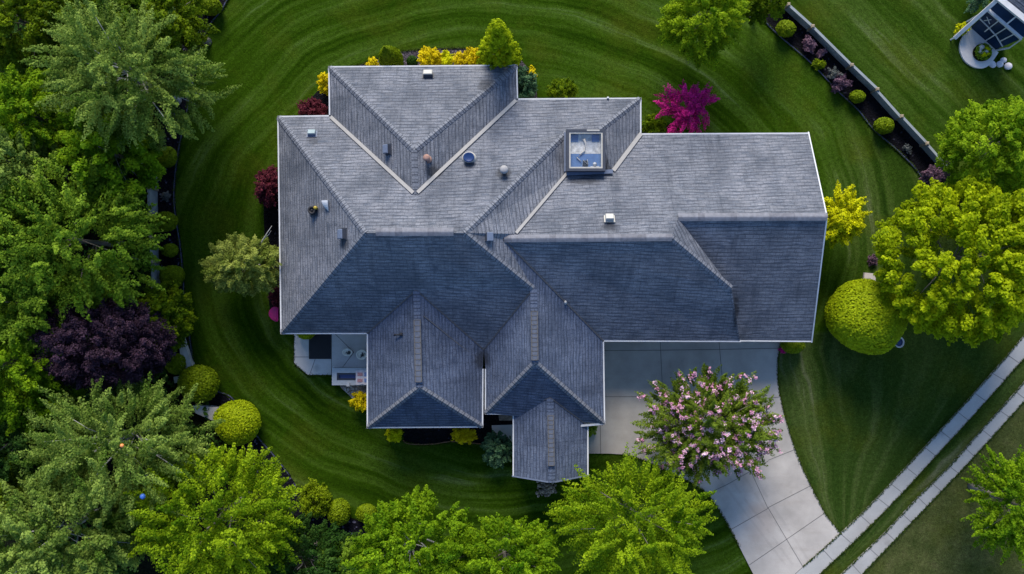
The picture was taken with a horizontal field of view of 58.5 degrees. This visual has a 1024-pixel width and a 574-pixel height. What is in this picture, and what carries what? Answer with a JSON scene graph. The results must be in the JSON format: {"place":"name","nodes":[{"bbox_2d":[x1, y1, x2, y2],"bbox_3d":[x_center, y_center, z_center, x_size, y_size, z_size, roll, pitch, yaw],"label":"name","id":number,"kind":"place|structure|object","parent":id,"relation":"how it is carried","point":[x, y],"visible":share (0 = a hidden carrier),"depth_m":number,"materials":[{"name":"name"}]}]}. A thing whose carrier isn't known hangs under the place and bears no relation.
{"place":"outdoors","nodes":[
{"label":"outdoors","id":0,"kind":"place"},
{"bbox_2d":[157,0,290,475],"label":"mulch bed along west lawn","id":1,"kind":"structure","parent":0,"point":[166,185],"depth_m":49.95,"materials":[{"name":"soil"}]},
{"bbox_2d":[154,211,177,231],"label":"clipped bush","id":2,"kind":"object","parent":1,"relation":"on","point":[171,224],"visible":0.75,"depth_m":49.17,"materials":[{"name":"green plant"}]},
{"bbox_2d":[158,146,177,167],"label":"clipped bush","id":3,"kind":"object","parent":1,"relation":"on","point":[166,160],"visible":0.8,"depth_m":49.19,"materials":[{"name":"green plant"}]},
{"bbox_2d":[161,243,178,257],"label":"clipped bush","id":4,"kind":"object","parent":1,"relation":"on","point":[169,249],"visible":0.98,"depth_m":49.38,"materials":[{"name":"green plant"}]},
{"bbox_2d":[159,265,184,282],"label":"clipped bush","id":5,"kind":"object","parent":1,"relation":"on","point":[169,273],"visible":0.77,"depth_m":49.08,"materials":[{"name":"green plant"}]},
{"bbox_2d":[164,353,186,374],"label":"clipped bush","id":6,"kind":"object","parent":1,"relation":"on","point":[176,362],"visible":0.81,"depth_m":49.19,"materials":[{"name":"green plant"}]},
{"bbox_2d":[142,0,220,55],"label":"broadleaf tree","id":7,"kind":"object","parent":1,"relation":"on","point":[188,25],"visible":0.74,"depth_m":44.11,"materials":[{"name":"green plant"}]},
{"bbox_2d":[177,364,219,402],"bbox_3d":[-16.875,5.212,49.256,2.294,1.533,2.112,0,90,0],"label":"clipped bush","id":8,"kind":"object","parent":1,"relation":"on","point":[199,374],"visible":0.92,"depth_m":48.79,"materials":[{"name":"green plant"}]},
{"bbox_2d":[198,0,222,15],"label":"clipped bush","id":9,"kind":"object","parent":1,"relation":"on","point":[215,8],"visible":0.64,"depth_m":49.12,"materials":[{"name":"green plant"}]},
{"bbox_2d":[212,399,261,445],"bbox_3d":[-14.780,7.282,49.140,2.628,1.760,2.522,0,90,0],"label":"clipped bush","id":10,"kind":"object","parent":1,"relation":"on","point":[232,417],"visible":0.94,"depth_m":48.64,"materials":[{"name":"green plant"}]},
{"bbox_2d":[0,1,518,573],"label":"forest floor","id":11,"kind":"structure","parent":0,"point":[146,565],"depth_m":49.97,"materials":[{"name":"soil"}]},
{"bbox_2d":[0,456,37,523],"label":"broadleaf tree","id":12,"kind":"object","parent":11,"relation":"on","point":[13,479],"visible":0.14,"depth_m":45.52,"materials":[{"name":"green plant"}]},
{"bbox_2d":[0,409,58,484],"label":"broadleaf tree","id":13,"kind":"object","parent":11,"relation":"on","point":[17,444],"visible":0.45,"depth_m":45.22,"materials":[{"name":"green plant"}]},
{"bbox_2d":[0,301,68,424],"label":"broadleaf tree","id":14,"kind":"object","parent":11,"relation":"on","point":[12,397],"visible":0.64,"depth_m":44.17,"materials":[{"name":"green plant"}]},
{"bbox_2d":[0,257,79,357],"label":"broadleaf tree","id":15,"kind":"object","parent":11,"relation":"on","point":[25,319],"visible":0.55,"depth_m":43.27,"materials":[{"name":"green plant"}]},
{"bbox_2d":[0,174,79,285],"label":"broadleaf tree","id":16,"kind":"object","parent":11,"relation":"on","point":[2,225],"visible":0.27,"depth_m":43.20,"materials":[{"name":"green plant"}]},
{"bbox_2d":[0,63,80,167],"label":"broadleaf tree","id":17,"kind":"object","parent":11,"relation":"on","point":[17,104],"visible":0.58,"depth_m":43.43,"materials":[{"name":"green plant"}]},
{"bbox_2d":[0,124,80,221],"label":"broadleaf tree","id":18,"kind":"object","parent":11,"relation":"on","point":[22,164],"visible":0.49,"depth_m":43.05,"materials":[{"name":"green plant"}]},
{"bbox_2d":[0,374,89,437],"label":"broadleaf tree","id":19,"kind":"object","parent":11,"relation":"on","point":[43,411],"visible":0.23,"depth_m":45.27,"materials":[{"name":"green plant"}]},
{"bbox_2d":[0,0,91,71],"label":"broadleaf tree","id":20,"kind":"object","parent":11,"relation":"on","point":[11,52],"visible":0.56,"depth_m":43.85,"materials":[{"name":"green plant"}]},
{"bbox_2d":[17,55,80,125],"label":"broadleaf tree","id":21,"kind":"object","parent":11,"relation":"on","point":[23,70],"visible":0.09,"depth_m":45.00,"materials":[{"name":"green plant"}]},
{"bbox_2d":[18,168,97,233],"bbox_3d":[-22.968,-4.376,46.842,4.273,6.371,4.485,0,90,0],"label":"broadleaf tree","id":22,"kind":"object","parent":11,"relation":"on","point":[58,187],"visible":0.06,"depth_m":45.26,"materials":[{"name":"green plant"}]},
{"bbox_2d":[0,458,155,573],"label":"broadleaf tree","id":23,"kind":"object","parent":11,"relation":"on","point":[22,553],"visible":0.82,"depth_m":42.52,"materials":[{"name":"green plant"}]},
{"bbox_2d":[24,0,140,48],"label":"broadleaf tree","id":24,"kind":"object","parent":11,"relation":"on","point":[54,5],"visible":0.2,"depth_m":43.94,"materials":[{"name":"green plant"}]},
{"bbox_2d":[0,147,170,325],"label":"broadleaf tree","id":25,"kind":"object","parent":11,"relation":"on","point":[115,235],"visible":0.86,"depth_m":43.27,"materials":[{"name":"green plant"}]},
{"bbox_2d":[48,270,138,321],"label":"broadleaf tree","id":26,"kind":"object","parent":11,"relation":"on","point":[95,303],"visible":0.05,"depth_m":45.16,"materials":[{"name":"green plant"}]},
{"bbox_2d":[24,294,177,393],"bbox_3d":[-20.450,2.627,46.433,7.200,7.214,5.414,0,90,0],"label":"purple tree","id":27,"kind":"object","parent":11,"relation":"on","point":[79,365],"visible":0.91,"depth_m":44.26,"materials":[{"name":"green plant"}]},
{"bbox_2d":[52,94,165,206],"bbox_3d":[-19.923,-6.622,46.005,5.240,8.020,5.773,0,90,0],"label":"broadleaf tree","id":28,"kind":"object","parent":11,"relation":"on","point":[146,167],"visible":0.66,"depth_m":43.87,"materials":[{"name":"green plant"}]},
{"bbox_2d":[9,364,225,530],"bbox_3d":[-19.072,7.856,45.512,9.772,9.029,7.951,0,90,0],"label":"broadleaf tree","id":29,"kind":"object","parent":11,"relation":"on","point":[82,450],"visible":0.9,"depth_m":43.05,"materials":[{"name":"green plant"}]},
{"bbox_2d":[88,0,155,49],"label":"broadleaf tree","id":30,"kind":"object","parent":11,"relation":"on","point":[120,3],"visible":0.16,"depth_m":44.94,"materials":[{"name":"green plant"}]},
{"bbox_2d":[18,0,241,153],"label":"broadleaf tree","id":31,"kind":"object","parent":11,"relation":"on","point":[94,63],"visible":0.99,"depth_m":42.37,"materials":[{"name":"green plant"}]},
{"bbox_2d":[86,480,176,552],"bbox_3d":[-19.258,11.511,47.070,4.299,5.862,3.873,-26,90,0],"label":"broadleaf tree","id":32,"kind":"object","parent":11,"relation":"on","point":[110,525],"visible":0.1,"depth_m":45.35,"materials":[{"name":"green plant"}]},
{"bbox_2d":[146,178,158,215],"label":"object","id":33,"kind":"object","parent":11,"relation":"on","point":[152,195],"visible":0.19,"depth_m":49.21,"materials":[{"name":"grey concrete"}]},
{"bbox_2d":[149,236,159,287],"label":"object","id":34,"kind":"object","parent":11,"relation":"on","point":[155,275],"visible":0.27,"depth_m":49.38,"materials":[{"name":"grey wood"}]},
{"bbox_2d":[135,279,198,361],"bbox_3d":[-18.169,1.833,47.960,3.268,4.113,4.513,0,90,0],"label":"tree","id":35,"kind":"object","parent":11,"relation":"on","point":[172,304],"visible":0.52,"depth_m":47.04,"materials":[{"name":"green plant"}]},
{"bbox_2d":[0,2,357,573],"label":"ground cover","id":36,"kind":"object","parent":11,"relation":"on","point":[112,391],"visible":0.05,"depth_m":49.50,"materials":[{"name":"green plant"}]},
{"bbox_2d":[180,339,194,370],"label":"path","id":37,"kind":"structure","parent":11,"relation":"on","point":[185,352],"depth_m":49.56,"materials":[{"name":"concrete"}]},
{"bbox_2d":[193,404,218,420],"bbox_3d":[-16.575,6.834,49.690,1.426,0.620,0.800,9,90,0],"label":"stone bench","id":38,"kind":"object","parent":11,"relation":"on","point":[210,411],"visible":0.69,"depth_m":49.45,"materials":[{"name":"stone"}]},
{"bbox_2d":[123,442,305,573],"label":"broadleaf tree","id":39,"kind":"object","parent":11,"relation":"on","point":[182,542],"visible":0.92,"depth_m":43.32,"materials":[{"name":"green plant"}]},
{"bbox_2d":[245,512,357,573],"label":"broadleaf tree","id":40,"kind":"object","parent":11,"relation":"on","point":[330,552],"visible":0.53,"depth_m":45.96,"materials":[{"name":"green plant"}]},
{"bbox_2d":[316,530,372,573],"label":"broadleaf tree","id":41,"kind":"object","parent":11,"relation":"on","point":[348,554],"visible":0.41,"depth_m":45.54,"materials":[{"name":"green plant"}]},
{"bbox_2d":[294,334,366,374],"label":"patio","id":42,"kind":"structure","parent":0,"point":[354,343],"depth_m":49.91,"materials":[{"name":"concrete"}]},
{"bbox_2d":[309,334,330,358],"bbox_3d":[-10.477,3.189,49.900,1.215,0.030,1.475,0,90,0],"label":"cellar hatch","id":43,"kind":"object","parent":42,"relation":"on","point":[319,346],"visible":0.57,"depth_m":49.88,"materials":[{"name":"black metal"}]},
{"bbox_2d":[332,367,366,385],"bbox_3d":[-8.638,4.859,49.562,2.144,0.775,0.974,0,90,0],"label":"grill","id":44,"kind":"object","parent":42,"relation":"on","point":[346,376],"visible":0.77,"depth_m":49.30,"materials":[{"name":"grey plastic"}]},
{"bbox_2d":[356,370,366,384],"bbox_3d":[-8.003,4.867,49.255,0.833,0.040,0.821,0,90,0],"label":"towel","id":45,"kind":"object","parent":44,"relation":"on","point":[361,376],"visible":0.73,"depth_m":49.26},
{"bbox_2d":[492,425,512,441],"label":"entry path","id":46,"kind":"structure","parent":0,"point":[507,430],"depth_m":49.94,"materials":[{"name":"concrete"}]},
{"bbox_2d":[277,64,827,482],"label":"house","id":47,"kind":"structure","parent":0,"point":[443,229],"depth_m":45.39,"materials":[{"name":"grey"}]},
{"bbox_2d":[172,0,1023,573],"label":"lawn","id":48,"kind":"structure","parent":0,"point":[865,428],"depth_m":50.01,"materials":[{"name":"green plant"}]},
{"bbox_2d":[173,0,287,473],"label":"lawn edging","id":49,"kind":"object","parent":48,"relation":"on","point":[180,245],"visible":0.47,"depth_m":49.90,"materials":[{"name":"stone"}]},
{"bbox_2d":[198,226,281,296],"bbox_3d":[-13.937,-1.118,47.603,4.505,4.882,3.480,-12,90,0],"label":"tree","id":50,"kind":"object","parent":48,"relation":"on","point":[219,265],"visible":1,"depth_m":46.41,"materials":[{"name":"green plant"}]},
{"bbox_2d":[263,203,279,317],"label":"garden bed","id":51,"kind":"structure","parent":48,"relation":"on","point":[271,216],"depth_m":49.95,"materials":[{"name":"soil"}]},
{"bbox_2d":[254,165,277,207],"bbox_3d":[-12.972,-5.377,48.812,1.587,2.407,2.351,13,90,0],"label":"burgundy shrub","id":52,"kind":"object","parent":51,"relation":"on","point":[266,189],"visible":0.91,"depth_m":48.29,"materials":[{"name":"red plant"}]},
{"bbox_2d":[267,286,279,308],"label":"burgundy shrub","id":53,"kind":"object","parent":51,"relation":"on","point":[274,296],"visible":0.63,"depth_m":48.93,"materials":[{"name":"red plant"}]},
{"bbox_2d":[266,461,367,542],"bbox_3d":[-10.800,12.145,49.986,6.921,0.088,2.201,35,90,0],"label":"mulch bed by front lawn","id":54,"kind":"object","parent":48,"relation":"on","point":[352,525],"visible":0.28,"depth_m":49.94,"materials":[{"name":"soil"}]},
{"bbox_2d":[297,477,332,519],"bbox_3d":[-10.597,11.393,49.082,1.925,1.876,2.258,0,90,0],"label":"loose shrub","id":55,"kind":"object","parent":54,"relation":"on","point":[311,492],"visible":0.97,"depth_m":48.78,"materials":[{"name":"green plant"}]},
{"bbox_2d":[313,91,328,114],"bbox_3d":[-10.380,-9.686,49.989,2.172,0.082,2.345,0,90,0],"label":"garden bed","id":56,"kind":"object","parent":48,"relation":"on","point":[322,97],"visible":0.15,"depth_m":49.95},
{"bbox_2d":[296,96,327,115],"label":"burgundy shrub","id":57,"kind":"object","parent":56,"relation":"on","point":[312,106],"visible":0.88,"depth_m":48.88,"materials":[{"name":"red plant"}]},
{"bbox_2d":[316,72,328,95],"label":"golden shrub","id":58,"kind":"object","parent":48,"relation":"on","point":[322,81],"visible":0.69,"depth_m":48.72,"materials":[{"name":"yellow plant"}]},
{"bbox_2d":[327,498,350,525],"bbox_3d":[-9.350,12.135,49.392,1.328,1.252,1.525,0,90,0],"label":"clipped bush","id":59,"kind":"object","parent":48,"relation":"on","point":[339,512],"visible":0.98,"depth_m":49.02,"materials":[{"name":"green plant"}]},
{"bbox_2d":[340,385,366,397],"bbox_3d":[-8.536,5.658,49.992,1.955,0.075,1.194,0,90,0],"label":"gravel patch","id":60,"kind":"object","parent":48,"relation":"on","point":[349,390],"visible":0.35,"depth_m":49.95,"materials":[{"name":"gravel"}]},
{"bbox_2d":[348,390,366,412],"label":"golden shrub","id":61,"kind":"object","parent":60,"relation":"on","point":[358,401],"visible":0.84,"depth_m":48.96,"materials":[{"name":"yellow plant"}]},
{"bbox_2d":[355,503,376,521],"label":"clipped bush","id":62,"kind":"object","parent":48,"relation":"on","point":[370,509],"visible":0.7,"depth_m":49.20,"materials":[{"name":"green plant"}]},
{"bbox_2d":[384,428,403,442],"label":"golden shrub","id":63,"kind":"object","parent":48,"relation":"on","point":[393,434],"visible":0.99,"depth_m":49.18,"materials":[{"name":"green plant"}]},
{"bbox_2d":[340,484,476,573],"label":"broadleaf tree","id":64,"kind":"object","parent":48,"relation":"on","point":[397,557],"visible":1,"depth_m":44.09,"materials":[{"name":"green plant"}]},
{"bbox_2d":[359,48,536,97],"bbox_3d":[-3.735,-10.793,49.990,10.251,0.080,4.561,0,90,0],"label":"mulch bed behind house","id":65,"kind":"object","parent":48,"relation":"on","point":[407,54],"visible":0.15,"depth_m":49.95,"materials":[{"name":"soil"}]},
{"bbox_2d":[378,45,403,65],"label":"cone bush","id":66,"kind":"object","parent":65,"relation":"on","point":[389,55],"visible":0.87,"depth_m":47.74,"materials":[{"name":"green plant"}]},
{"bbox_2d":[416,46,441,64],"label":"golden shrub","id":67,"kind":"object","parent":65,"relation":"on","point":[427,55],"visible":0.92,"depth_m":48.83,"materials":[{"name":"yellow plant"}]},
{"bbox_2d":[440,49,453,64],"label":"golden shrub","id":68,"kind":"object","parent":65,"relation":"on","point":[447,57],"visible":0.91,"depth_m":49.01,"materials":[{"name":"yellow plant"}]},
{"bbox_2d":[451,51,466,64],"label":"golden shrub","id":69,"kind":"object","parent":65,"relation":"on","point":[458,59],"visible":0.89,"depth_m":49.04,"materials":[{"name":"yellow plant"}]},
{"bbox_2d":[462,46,479,64],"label":"golden shrub","id":70,"kind":"object","parent":65,"relation":"on","point":[469,55],"visible":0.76,"depth_m":48.69,"materials":[{"name":"yellow plant"}]},
{"bbox_2d":[476,18,522,72],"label":"arborvitae","id":71,"kind":"object","parent":65,"relation":"on","point":[500,44],"visible":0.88,"depth_m":45.41,"materials":[{"name":"green plant"}]},
{"bbox_2d":[517,66,537,97],"bbox_3d":[0.734,-10.722,48.952,1.350,2.119,2.286,0,90,0],"label":"blue green shrub","id":72,"kind":"object","parent":65,"relation":"on","point":[527,86],"visible":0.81,"depth_m":48.41,"materials":[{"name":"green plant"}]},
{"bbox_2d":[403,402,512,444],"bbox_3d":[-2.888,7.340,49.990,6.298,0.080,2.606,0,90,0],"label":"garden bed","id":73,"kind":"object","parent":48,"relation":"on","point":[424,435],"visible":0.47,"depth_m":49.95,"materials":[{"name":"soil"}]},
{"bbox_2d":[450,428,477,444],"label":"golden shrub","id":74,"kind":"object","parent":73,"relation":"on","point":[461,436],"visible":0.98,"depth_m":49.05,"materials":[{"name":"yellow plant"}]},
{"bbox_2d":[479,430,512,468],"bbox_3d":[-0.792,8.708,49.044,1.929,1.958,2.126,0,90,0],"label":"green shrub","id":75,"kind":"object","parent":48,"relation":"on","point":[497,448],"visible":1,"depth_m":48.73,"materials":[{"name":"green plant"}]},
{"bbox_2d":[455,512,563,573],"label":"broadleaf tree","id":76,"kind":"object","parent":48,"relation":"on","point":[535,540],"visible":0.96,"depth_m":44.71,"materials":[{"name":"green plant"}]},
{"bbox_2d":[535,481,556,496],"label":"cobbles","id":77,"kind":"object","parent":48,"relation":"on","point":[548,489],"visible":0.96,"depth_m":49.83,"materials":[{"name":"grey stone"}]},
{"bbox_2d":[545,77,579,97],"bbox_3d":[2.684,-10.644,49.131,1.870,1.773,1.388,0,90,0],"label":"green shrub","id":78,"kind":"object","parent":48,"relation":"on","point":[563,87],"visible":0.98,"depth_m":48.83,"materials":[{"name":"green plant"}]},
{"bbox_2d":[543,442,717,573],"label":"broadleaf tree","id":79,"kind":"object","parent":48,"relation":"on","point":[599,553],"visible":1,"depth_m":43.80,"materials":[{"name":"green plant"}]},
{"bbox_2d":[641,112,666,132],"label":"green shrub","id":80,"kind":"object","parent":48,"relation":"on","point":[650,124],"visible":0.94,"depth_m":48.94,"materials":[{"name":"green plant"}]},
{"bbox_2d":[653,79,719,132],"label":"magenta tree","id":81,"kind":"object","parent":48,"relation":"on","point":[695,105],"visible":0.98,"depth_m":48.08,"materials":[{"name":"purple plant"}]},
{"bbox_2d":[656,0,750,71],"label":"broadleaf tree","id":82,"kind":"object","parent":48,"relation":"on","point":[727,17],"visible":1,"depth_m":45.39,"materials":[{"name":"green plant"}]},
{"bbox_2d":[630,363,783,488],"bbox_3d":[9.974,7.080,46.999,8.009,6.078,6.468,0,90,0],"label":"flowering tree","id":83,"kind":"object","parent":48,"relation":"on","point":[732,439],"visible":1,"depth_m":45.87,"materials":[{"name":"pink plant"}]},
{"bbox_2d":[742,0,790,25],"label":"broadleaf tree","id":84,"kind":"object","parent":48,"relation":"on","point":[761,10],"visible":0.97,"depth_m":47.03,"materials":[{"name":"green plant"}]},
{"bbox_2d":[780,342,804,353],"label":"clipped bush","id":85,"kind":"object","parent":48,"relation":"on","point":[794,347],"visible":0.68,"depth_m":49.03,"materials":[{"name":"green plant"}]},
{"bbox_2d":[824,181,872,248],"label":"golden tree","id":86,"kind":"object","parent":48,"relation":"on","point":[846,219],"visible":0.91,"depth_m":47.03,"materials":[{"name":"yellow plant"}]},
{"bbox_2d":[766,11,961,206],"bbox_3d":[19.175,-10.215,49.990,1.558,0.080,15.894,-45,90,0],"label":"mulch bed along fence","id":87,"kind":"object","parent":48,"relation":"on","point":[872,109],"visible":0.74,"depth_m":49.95,"materials":[{"name":"soil"}]},
{"bbox_2d":[775,19,796,36],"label":"clipped bush","id":88,"kind":"object","parent":87,"relation":"on","point":[789,27],"visible":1,"depth_m":49.25,"materials":[{"name":"green plant"}]},
{"bbox_2d":[802,35,817,53],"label":"mauve shrub","id":89,"kind":"object","parent":87,"relation":"on","point":[809,44],"visible":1,"depth_m":49.40,"materials":[{"name":"purple plant"}]},
{"bbox_2d":[831,73,852,93],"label":"mauve shrub","id":90,"kind":"object","parent":87,"relation":"on","point":[839,82],"visible":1,"depth_m":49.34,"materials":[{"name":"purple plant"}]},
{"bbox_2d":[767,23,921,176],"bbox_3d":[17.829,-10.588,49.930,0.302,0.065,13.477,-45,90,0],"label":"lawn edging","id":91,"kind":"object","parent":87,"relation":"on","point":[846,99],"visible":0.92,"depth_m":49.90,"materials":[{"name":"stone"}]},
{"bbox_2d":[849,90,865,103],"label":"clipped bush","id":92,"kind":"object","parent":87,"relation":"on","point":[858,96],"visible":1,"depth_m":49.38,"materials":[{"name":"green plant"}]},
{"bbox_2d":[784,2,943,170],"bbox_3d":[18.940,-11.200,49.540,0.503,0.920,13.473,-44,90,0],"label":"board fence","id":93,"kind":"object","parent":87,"relation":"on","point":[862,78],"visible":0.91,"depth_m":49.44,"materials":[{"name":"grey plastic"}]},
{"bbox_2d":[873,117,894,134],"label":"clipped bush","id":94,"kind":"object","parent":87,"relation":"on","point":[886,125],"visible":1,"depth_m":49.24,"materials":[{"name":"green plant"}]},
{"bbox_2d":[919,164,944,184],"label":"mauve shrub","id":95,"kind":"object","parent":87,"relation":"on","point":[930,172],"visible":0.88,"depth_m":49.24,"materials":[{"name":"purple plant"}]},
{"bbox_2d":[824,278,907,354],"bbox_3d":[18.583,1.543,48.011,4.057,4.062,4.032,0,90,0],"label":"giant clipped ball","id":96,"kind":"object","parent":48,"relation":"on","point":[883,324],"visible":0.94,"depth_m":46.75,"materials":[{"name":"green plant"}]},
{"bbox_2d":[870,175,1023,347],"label":"maple tree","id":97,"kind":"object","parent":48,"relation":"on","point":[987,208],"visible":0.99,"depth_m":43.51,"materials":[{"name":"green plant"}]},
{"bbox_2d":[963,0,992,13],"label":"conifer tree","id":98,"kind":"object","parent":48,"relation":"on","point":[973,3],"visible":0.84,"depth_m":48.87,"materials":[{"name":"green plant"}]},
{"bbox_2d":[933,94,1023,192],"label":"maple tree","id":99,"kind":"object","parent":48,"relation":"on","point":[999,120],"visible":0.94,"depth_m":43.99,"materials":[{"name":"green plant"}]},
{"bbox_2d":[950,0,1023,50],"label":"conservatory","id":100,"kind":"object","parent":48,"relation":"on","point":[998,24],"visible":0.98,"depth_m":47.96,"materials":[{"name":"white glass"}]},
{"bbox_2d":[959,444,1023,567],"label":"broadleaf tree","id":101,"kind":"object","parent":48,"relation":"on","point":[1011,522],"visible":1,"depth_m":45.42,"materials":[{"name":"green plant"}]},
{"bbox_2d":[584,341,838,573],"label":"driveway","id":102,"kind":"structure","parent":0,"point":[787,487],"depth_m":49.93,"materials":[{"name":"concrete"}]},
{"bbox_2d":[612,360,808,564],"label":"driveway marks","id":103,"kind":"object","parent":102,"relation":"on","point":[758,517],"visible":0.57,"depth_m":49.93,"materials":[{"name":"concrete"}]},
{"bbox_2d":[796,335,1023,573],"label":"pavement by lawn","id":104,"kind":"structure","parent":0,"point":[820,562],"depth_m":49.92,"materials":[{"name":"concrete"}]},
{"bbox_2d":[841,382,1023,573],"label":"pavement by road","id":105,"kind":"structure","parent":0,"point":[866,559],"depth_m":49.92,"materials":[{"name":"concrete"}]},
{"bbox_2d":[959,28,998,68],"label":"round patio","id":106,"kind":"structure","parent":0,"point":[971,40],"depth_m":49.88,"materials":[{"name":"concrete"}]},
{"bbox_2d":[973,43,992,60],"bbox_3d":[25.606,-12.772,49.664,1.008,0.433,0.956,0,90,0],"label":"round planter","id":107,"kind":"object","parent":106,"relation":"on","point":[982,52],"visible":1,"depth_m":49.59,"materials":[{"name":"green plant"}]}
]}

